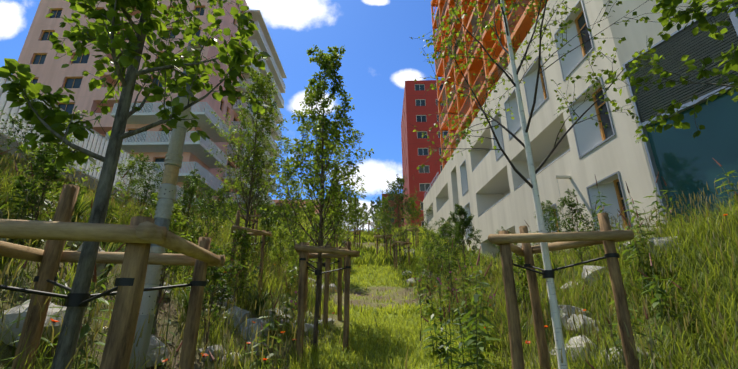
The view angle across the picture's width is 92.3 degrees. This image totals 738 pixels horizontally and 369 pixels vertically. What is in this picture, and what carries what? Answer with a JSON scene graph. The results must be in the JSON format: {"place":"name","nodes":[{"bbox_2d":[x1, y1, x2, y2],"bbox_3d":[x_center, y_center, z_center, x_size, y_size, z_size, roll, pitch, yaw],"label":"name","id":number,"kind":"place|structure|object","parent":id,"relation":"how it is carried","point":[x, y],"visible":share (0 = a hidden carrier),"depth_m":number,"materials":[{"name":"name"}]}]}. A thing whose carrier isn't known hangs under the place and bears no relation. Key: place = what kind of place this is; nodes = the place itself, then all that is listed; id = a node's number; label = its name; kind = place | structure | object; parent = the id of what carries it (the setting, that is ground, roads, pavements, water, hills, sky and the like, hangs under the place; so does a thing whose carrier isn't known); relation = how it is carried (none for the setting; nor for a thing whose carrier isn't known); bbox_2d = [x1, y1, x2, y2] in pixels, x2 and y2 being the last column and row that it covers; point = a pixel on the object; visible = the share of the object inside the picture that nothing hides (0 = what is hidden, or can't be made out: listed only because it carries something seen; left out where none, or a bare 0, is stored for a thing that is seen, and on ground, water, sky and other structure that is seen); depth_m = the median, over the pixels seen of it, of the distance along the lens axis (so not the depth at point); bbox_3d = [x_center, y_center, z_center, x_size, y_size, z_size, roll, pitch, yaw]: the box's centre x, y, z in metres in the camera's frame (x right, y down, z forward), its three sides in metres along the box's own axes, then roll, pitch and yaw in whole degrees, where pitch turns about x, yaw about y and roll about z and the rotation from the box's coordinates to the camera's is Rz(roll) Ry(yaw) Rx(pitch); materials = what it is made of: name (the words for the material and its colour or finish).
{"place":"outdoors","nodes":[
{"label":"outdoors","id":0,"kind":"place"},
{"bbox_2d":[0,99,57,182],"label":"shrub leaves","id":1,"kind":"object","parent":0,"point":[20,127],"depth_m":6.92,"materials":[{"name":"green plant"}]},
{"bbox_2d":[5,142,90,244],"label":"shrub leaves","id":2,"kind":"object","parent":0,"point":[52,167],"depth_m":4.63,"materials":[{"name":"green plant"}]},
{"bbox_2d":[15,110,100,210],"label":"shrub leaves","id":3,"kind":"object","parent":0,"point":[71,172],"depth_m":5.85,"materials":[{"name":"green plant"}]},
{"bbox_2d":[91,150,144,204],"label":"shrub leaves","id":4,"kind":"object","parent":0,"point":[131,164],"depth_m":10.89,"materials":[{"name":"green plant"}]},
{"bbox_2d":[116,153,163,215],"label":"shrub leaves","id":5,"kind":"object","parent":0,"point":[140,169],"depth_m":9.04,"materials":[{"name":"green plant"}]},
{"bbox_2d":[140,195,184,234],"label":"shrub leaves","id":6,"kind":"object","parent":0,"point":[155,204],"depth_m":6.81,"materials":[{"name":"green plant"}]},
{"bbox_2d":[151,192,192,318],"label":"shrub leaves","id":7,"kind":"object","parent":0,"point":[177,223],"depth_m":5.38,"materials":[{"name":"green plant"}]},
{"bbox_2d":[177,174,207,234],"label":"shrub leaves","id":8,"kind":"object","parent":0,"point":[191,192],"depth_m":10.01,"materials":[{"name":"green plant"}]},
{"bbox_2d":[177,169,208,217],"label":"shrub leaves","id":9,"kind":"object","parent":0,"point":[196,177],"depth_m":12.45,"materials":[{"name":"green plant"}]},
{"bbox_2d":[188,187,236,244],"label":"shrub leaves","id":10,"kind":"object","parent":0,"point":[210,192],"depth_m":8.68,"materials":[{"name":"green plant"}]},
{"bbox_2d":[183,243,245,348],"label":"shrub leaves","id":11,"kind":"object","parent":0,"point":[214,272],"depth_m":5.02,"materials":[{"name":"green plant"}]},
{"bbox_2d":[0,0,443,230],"label":"sky","id":12,"kind":"structure","parent":0,"point":[380,55],"materials":[{"name":"blue"}]},
{"bbox_2d":[220,228,257,302],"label":"shrub leaves","id":13,"kind":"object","parent":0,"point":[238,235],"depth_m":7.18,"materials":[{"name":"green plant"}]},
{"bbox_2d":[257,198,273,227],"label":"shrub leaves","id":14,"kind":"object","parent":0,"point":[265,213],"depth_m":18.23,"materials":[{"name":"green plant"}]},
{"bbox_2d":[257,215,279,257],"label":"shrub leaves","id":15,"kind":"object","parent":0,"point":[267,223],"depth_m":14.55,"materials":[{"name":"green plant"}]},
{"bbox_2d":[269,221,299,280],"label":"shrub leaves","id":16,"kind":"object","parent":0,"point":[283,237],"depth_m":12.06,"materials":[{"name":"green plant"}]},
{"bbox_2d":[282,207,303,257],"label":"shrub leaves","id":17,"kind":"object","parent":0,"point":[293,228],"depth_m":17.55,"materials":[{"name":"green plant"}]},
{"bbox_2d":[286,240,314,292],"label":"shrub leaves","id":18,"kind":"object","parent":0,"point":[293,262],"depth_m":11.05,"materials":[{"name":"green plant"}]},
{"bbox_2d":[304,223,324,245],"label":"shrub leaves","id":19,"kind":"object","parent":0,"point":[313,234],"depth_m":20.55,"materials":[{"name":"green plant"}]},
{"bbox_2d":[0,151,737,368],"bbox_3d":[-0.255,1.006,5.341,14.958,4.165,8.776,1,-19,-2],"label":"grass","id":20,"kind":"structure","parent":0,"point":[702,227],"depth_m":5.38,"materials":[{"name":"green plant"}]},
{"bbox_2d":[0,201,737,368],"bbox_3d":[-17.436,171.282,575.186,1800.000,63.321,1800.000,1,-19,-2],"label":"ground","id":21,"kind":"structure","parent":0,"point":[163,307],"depth_m":5.35,"materials":[{"name":"green plant"}]},
{"bbox_2d":[0,76,186,208],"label":"fence","id":22,"kind":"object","parent":21,"relation":"on","point":[96,142],"depth_m":10.56,"materials":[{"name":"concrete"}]},
{"bbox_2d":[0,184,224,368],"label":"stake","id":23,"kind":"object","parent":21,"relation":"on","point":[139,235],"visible":0.98,"depth_m":2.21,"materials":[{"name":"brown wood"}]},
{"bbox_2d":[0,0,270,368],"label":"tree","id":24,"kind":"object","parent":21,"relation":"on","point":[55,118],"depth_m":2.71,"materials":[{"name":"green plant"}]},
{"bbox_2d":[2,0,286,204],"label":"pink tower","id":25,"kind":"structure","parent":21,"relation":"on","point":[38,53],"depth_m":37.08,"materials":[{"name":"paint"}]},
{"bbox_2d":[128,40,201,368],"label":"trunk","id":26,"kind":"object","parent":21,"relation":"on","point":[166,196],"visible":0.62,"depth_m":4.38,"materials":[{"name":"grey plant"}]},
{"bbox_2d":[208,71,284,284],"bbox_3d":[-3.531,-0.479,9.954,2.482,6.778,3.346,1,-19,-2],"label":"tree","id":27,"kind":"object","parent":21,"relation":"on","point":[248,215],"visible":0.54,"depth_m":9.95,"materials":[{"name":"green plant"}]},
{"bbox_2d":[197,67,291,223],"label":"tree leaves","id":28,"kind":"object","parent":27,"relation":"attached to","point":[262,92],"visible":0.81,"depth_m":10.23,"materials":[{"name":"green plant"}]},
{"bbox_2d":[235,202,260,249],"bbox_3d":[-5.130,2.098,15.109,1.204,2.540,1.095,1,-19,-2],"label":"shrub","id":29,"kind":"object","parent":21,"relation":"on","point":[254,221],"visible":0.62,"depth_m":14.89,"materials":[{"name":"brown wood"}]},
{"bbox_2d":[228,211,271,297],"bbox_3d":[-3.257,1.877,9.193,1.189,2.666,1.191,1,-19,-2],"label":"stake","id":30,"kind":"object","parent":21,"relation":"on","point":[262,233],"visible":0.52,"depth_m":9.30,"materials":[{"name":"brown wood"}]},
{"bbox_2d":[235,145,274,243],"bbox_3d":[-5.064,0.517,15.437,1.788,4.983,2.194,9,-21,-24],"label":"tree","id":31,"kind":"object","parent":21,"relation":"on","point":[251,202],"visible":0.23,"depth_m":15.42,"materials":[{"name":"green plant"}]},
{"bbox_2d":[233,146,273,211],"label":"tree leaves","id":32,"kind":"object","parent":31,"relation":"attached to","point":[255,183],"visible":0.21,"depth_m":15.69,"materials":[{"name":"green plant"}]},
{"bbox_2d":[269,162,297,220],"bbox_3d":[-6.263,0.474,26.221,2.984,5.522,2.622,9,-21,-25],"label":"tree","id":33,"kind":"object","parent":21,"relation":"on","point":[284,184],"visible":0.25,"depth_m":26.13,"materials":[{"name":"green plant"}]},
{"bbox_2d":[267,156,303,203],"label":"tree leaves","id":34,"kind":"object","parent":33,"relation":"attached to","point":[286,179],"visible":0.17,"depth_m":26.30,"materials":[{"name":"green plant"}]},
{"bbox_2d":[273,199,330,215],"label":"salmon block","id":35,"kind":"structure","parent":21,"relation":"on","point":[276,202],"depth_m":80.13,"materials":[{"name":"pink paint"}]},
{"bbox_2d":[260,47,370,351],"bbox_3d":[-0.969,-0.124,6.467,2.086,6.208,2.340,1,-19,-2],"label":"tree trunk","id":36,"kind":"object","parent":21,"relation":"on","point":[316,315],"visible":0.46,"depth_m":6.40,"materials":[{"name":"plant"}]},
{"bbox_2d":[254,44,373,255],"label":"tree leaves","id":37,"kind":"object","parent":36,"relation":"attached to","point":[333,56],"visible":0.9,"depth_m":6.72,"materials":[{"name":"green plant"}]},
{"bbox_2d":[305,244,341,327],"bbox_3d":[-1.150,2.425,8.208,1.197,2.194,1.095,1,-19,-2],"label":"stake","id":38,"kind":"object","parent":21,"relation":"on","point":[326,264],"visible":0.42,"depth_m":8.33,"materials":[{"name":"brown wood"}]},
{"bbox_2d":[294,241,359,361],"bbox_3d":[-0.724,1.989,5.886,1.136,2.201,1.315,1,-19,-2],"label":"stake","id":39,"kind":"object","parent":21,"relation":"on","point":[303,249],"visible":0.92,"depth_m":5.87,"materials":[{"name":"brown wood"}]},
{"bbox_2d":[274,131,383,319],"bbox_3d":[-1.182,0.699,8.863,2.431,5.578,2.307,-13,-23,34],"label":"tree trunk","id":40,"kind":"object","parent":21,"relation":"on","point":[319,317],"visible":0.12,"depth_m":8.76,"materials":[{"name":"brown plant"}]},
{"bbox_2d":[273,115,387,254],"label":"tree leaves","id":41,"kind":"object","parent":40,"relation":"attached to","point":[350,200],"visible":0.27,"depth_m":8.99,"materials":[{"name":"green plant"}]},
{"bbox_2d":[189,201,472,265],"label":"grass","id":42,"kind":"structure","parent":21,"relation":"on","point":[367,256],"depth_m":25.25,"materials":[{"name":"green plant"}]},
{"bbox_2d":[323,191,351,281],"bbox_3d":[-1.552,2.370,17.037,1.732,4.805,1.704,-4,-19,13],"label":"tree trunk","id":43,"kind":"object","parent":21,"relation":"on","point":[334,240],"visible":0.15,"depth_m":16.93,"materials":[{"name":"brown plant"}]},
{"bbox_2d":[323,187,355,244],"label":"tree leaves","id":44,"kind":"object","parent":43,"relation":"attached to","point":[340,228],"visible":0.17,"depth_m":17.25,"materials":[{"name":"green plant"}]},
{"bbox_2d":[329,243,345,280],"bbox_3d":[-1.511,3.803,16.651,1.165,2.285,1.235,1,-19,-2],"label":"stake","id":45,"kind":"object","parent":21,"relation":"on","point":[344,247],"visible":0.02,"depth_m":16.63,"materials":[{"name":"brown wood"}]},
{"bbox_2d":[0,197,681,368],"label":"rocks","id":46,"kind":"object","parent":21,"relation":"on","point":[12,315],"visible":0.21,"depth_m":5.31,"materials":[{"name":"stone"}]},
{"bbox_2d":[0,174,699,334],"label":"strap clumps","id":47,"kind":"object","parent":21,"relation":"on","point":[63,301],"visible":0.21,"depth_m":5.85,"materials":[{"name":"green plant"}]},
{"bbox_2d":[343,226,356,243],"bbox_3d":[-1.669,4.482,30.006,1.306,2.255,1.169,1,-19,-2],"label":"support frame","id":48,"kind":"object","parent":21,"relation":"on","point":[354,235],"visible":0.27,"depth_m":30.33,"materials":[{"name":"brown wood"}]},
{"bbox_2d":[348,228,361,250],"bbox_3d":[-1.128,4.281,26.026,1.192,2.298,1.260,1,-19,-2],"label":"support frame","id":49,"kind":"object","parent":21,"relation":"on","point":[359,231],"visible":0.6,"depth_m":25.96,"materials":[{"name":"brown wood"}]},
{"bbox_2d":[350,199,362,247],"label":"tree","id":50,"kind":"object","parent":21,"relation":"on","point":[356,226],"visible":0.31,"depth_m":26.27,"materials":[{"name":"green plant"}]},
{"bbox_2d":[348,197,366,229],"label":"tree leaves","id":51,"kind":"object","parent":50,"relation":"attached to","point":[356,213],"visible":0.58,"depth_m":26.54,"materials":[{"name":"green plant"}]},
{"bbox_2d":[0,144,737,368],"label":"weed","id":52,"kind":"object","parent":21,"relation":"on","point":[468,340],"depth_m":5.08,"materials":[{"name":"green plant"}]},
{"bbox_2d":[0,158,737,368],"bbox_3d":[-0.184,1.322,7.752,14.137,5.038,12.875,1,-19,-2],"label":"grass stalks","id":53,"kind":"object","parent":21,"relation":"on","point":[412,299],"depth_m":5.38,"materials":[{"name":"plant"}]},
{"bbox_2d":[374,234,392,260],"bbox_3d":[0.842,4.107,22.328,1.080,2.182,1.185,5,-19,-15],"label":"support frame","id":54,"kind":"object","parent":21,"relation":"on","point":[383,236],"visible":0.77,"depth_m":22.41,"materials":[{"name":"brown wood"}]},
{"bbox_2d":[374,202,392,257],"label":"tree trunk","id":55,"kind":"object","parent":21,"relation":"on","point":[384,229],"visible":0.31,"depth_m":22.72,"materials":[{"name":"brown plant"}]},
{"bbox_2d":[373,196,396,236],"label":"tree leaves","id":56,"kind":"object","parent":55,"relation":"attached to","point":[383,216],"visible":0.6,"depth_m":23.06,"materials":[{"name":"green plant"}]},
{"bbox_2d":[51,214,727,361],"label":"flowers","id":57,"kind":"object","parent":21,"relation":"on","point":[526,341],"visible":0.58,"depth_m":4.14,"materials":[{"name":"plant"}]},
{"bbox_2d":[382,194,403,229],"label":"red block","id":58,"kind":"structure","parent":21,"relation":"on","point":[402,218],"depth_m":94.63,"materials":[{"name":"brick"}]},
{"bbox_2d":[391,238,411,271],"bbox_3d":[1.826,3.975,19.332,1.116,2.268,1.289,1,-19,-2],"label":"support frame","id":59,"kind":"object","parent":21,"relation":"on","point":[394,244],"visible":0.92,"depth_m":19.35,"materials":[{"name":"brown wood"}]},
{"bbox_2d":[376,177,428,267],"bbox_3d":[1.909,2.147,19.696,3.271,5.537,2.676,-4,-19,10],"label":"tree","id":60,"kind":"object","parent":21,"relation":"on","point":[398,217],"visible":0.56,"depth_m":19.76,"materials":[{"name":"green plant"}]},
{"bbox_2d":[371,174,431,241],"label":"tree leaves","id":61,"kind":"object","parent":60,"relation":"attached to","point":[400,181],"visible":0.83,"depth_m":20.11,"materials":[{"name":"green plant"}]},
{"bbox_2d":[406,227,419,247],"bbox_3d":[3.172,4.046,25.503,1.261,2.189,1.169,1,-19,-2],"label":"support frame","id":62,"kind":"object","parent":21,"relation":"on","point":[416,239],"visible":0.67,"depth_m":25.74,"materials":[{"name":"brown wood"}]},
{"bbox_2d":[405,199,420,246],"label":"tree trunk","id":63,"kind":"object","parent":21,"relation":"on","point":[413,222],"visible":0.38,"depth_m":26.08,"materials":[{"name":"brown plant"}]},
{"bbox_2d":[401,197,422,228],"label":"tree","id":64,"kind":"object","parent":63,"relation":"attached to","point":[409,217],"visible":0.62,"depth_m":26.23,"materials":[{"name":"green plant"}]},
{"bbox_2d":[401,80,455,227],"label":"red block","id":65,"kind":"structure","parent":21,"relation":"on","point":[419,107],"depth_m":58.03,"materials":[{"name":"paint"}]},
{"bbox_2d":[449,208,479,279],"bbox_3d":[3.439,2.342,12.915,1.190,3.386,1.625,-11,-21,29],"label":"tree","id":66,"kind":"object","parent":21,"relation":"on","point":[463,245],"visible":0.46,"depth_m":13.07,"materials":[{"name":"green plant"}]},
{"bbox_2d":[445,203,481,253],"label":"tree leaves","id":67,"kind":"object","parent":66,"relation":"attached to","point":[463,221],"visible":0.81,"depth_m":13.20,"materials":[{"name":"green plant"}]},
{"bbox_2d":[410,0,673,368],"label":"birch","id":68,"kind":"object","parent":21,"relation":"on","point":[551,291],"depth_m":4.27,"materials":[{"name":"green plant"}]},
{"bbox_2d":[488,212,639,368],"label":"stake","id":69,"kind":"object","parent":21,"relation":"on","point":[606,236],"visible":0.94,"depth_m":3.55,"materials":[{"name":"brown wood"}]},
{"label":"tree trunk","id":70,"kind":"object","parent":21,"relation":"on","visible":0},
{"bbox_2d":[372,196,387,223],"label":"tree","id":71,"kind":"object","parent":70,"relation":"attached to","point":[374,205],"visible":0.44,"depth_m":30.91,"materials":[{"name":"green plant"}]},
{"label":"distant tree trunk","id":72,"kind":"object","parent":21,"relation":"on","visible":0},
{"bbox_2d":[359,203,369,220],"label":"tree","id":73,"kind":"object","parent":72,"relation":"attached to","point":[364,205],"visible":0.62,"depth_m":38.55,"materials":[{"name":"green plant"}]},
{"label":"tree trunk","id":74,"kind":"object","parent":21,"relation":"on","visible":0},
{"bbox_2d":[342,196,355,225],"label":"tree leaves","id":75,"kind":"object","parent":74,"relation":"attached to","point":[348,211],"visible":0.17,"depth_m":30.77,"materials":[{"name":"green plant"}]},
{"bbox_2d":[368,200,376,222],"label":"tree leaves","id":76,"kind":"object","parent":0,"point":[370,210],"visible":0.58,"depth_m":36.54,"materials":[{"name":"green plant"}]},
{"bbox_2d":[382,226,392,250],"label":"shrub leaves","id":77,"kind":"object","parent":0,"point":[391,237],"depth_m":24.60,"materials":[{"name":"green plant"}]},
{"bbox_2d":[385,221,401,240],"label":"shrub leaves","id":78,"kind":"object","parent":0,"point":[392,231],"depth_m":27.24,"materials":[{"name":"green plant"}]},
{"bbox_2d":[395,223,411,256],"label":"shrub leaves","id":79,"kind":"object","parent":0,"point":[403,238],"depth_m":21.55,"materials":[{"name":"green plant"}]},
{"bbox_2d":[417,222,436,259],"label":"shrub leaves","id":80,"kind":"object","parent":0,"point":[421,237],"depth_m":19.16,"materials":[{"name":"green plant"}]},
{"bbox_2d":[416,238,445,299],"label":"shrub leaves","id":81,"kind":"object","parent":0,"point":[427,255],"depth_m":12.09,"materials":[{"name":"green plant"}]},
{"bbox_2d":[423,226,449,272],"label":"shrub leaves","id":82,"kind":"object","parent":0,"point":[433,233],"depth_m":15.97,"materials":[{"name":"green plant"}]},
{"bbox_2d":[417,217,482,303],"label":"shrub leaves","id":83,"kind":"object","parent":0,"point":[450,238],"depth_m":9.18,"materials":[{"name":"green plant"}]},
{"bbox_2d":[450,228,465,260],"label":"shrub leaves","id":84,"kind":"object","parent":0,"point":[458,244],"depth_m":19.56,"materials":[{"name":"green plant"}]},
{"bbox_2d":[493,227,511,262],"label":"shrub leaves","id":85,"kind":"object","parent":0,"point":[498,246],"depth_m":15.63,"materials":[{"name":"green plant"}]},
{"bbox_2d":[499,243,539,325],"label":"shrub leaves","id":86,"kind":"object","parent":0,"point":[520,264],"depth_m":7.04,"materials":[{"name":"green plant"}]},
{"bbox_2d":[534,200,571,252],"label":"shrub leaves","id":87,"kind":"object","parent":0,"point":[544,212],"depth_m":11.37,"materials":[{"name":"green plant"}]},
{"bbox_2d":[547,189,598,265],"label":"shrub leaves","id":88,"kind":"object","parent":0,"point":[568,202],"depth_m":8.28,"materials":[{"name":"green plant"}]},
{"bbox_2d":[423,0,737,260],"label":"white building","id":89,"kind":"structure","parent":0,"point":[491,190],"depth_m":11.60,"materials":[{"name":"paint"}]},
{"bbox_2d":[606,0,737,142],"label":"tree","id":90,"kind":"object","parent":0,"point":[704,24],"depth_m":3.37,"materials":[{"name":"green plant"}]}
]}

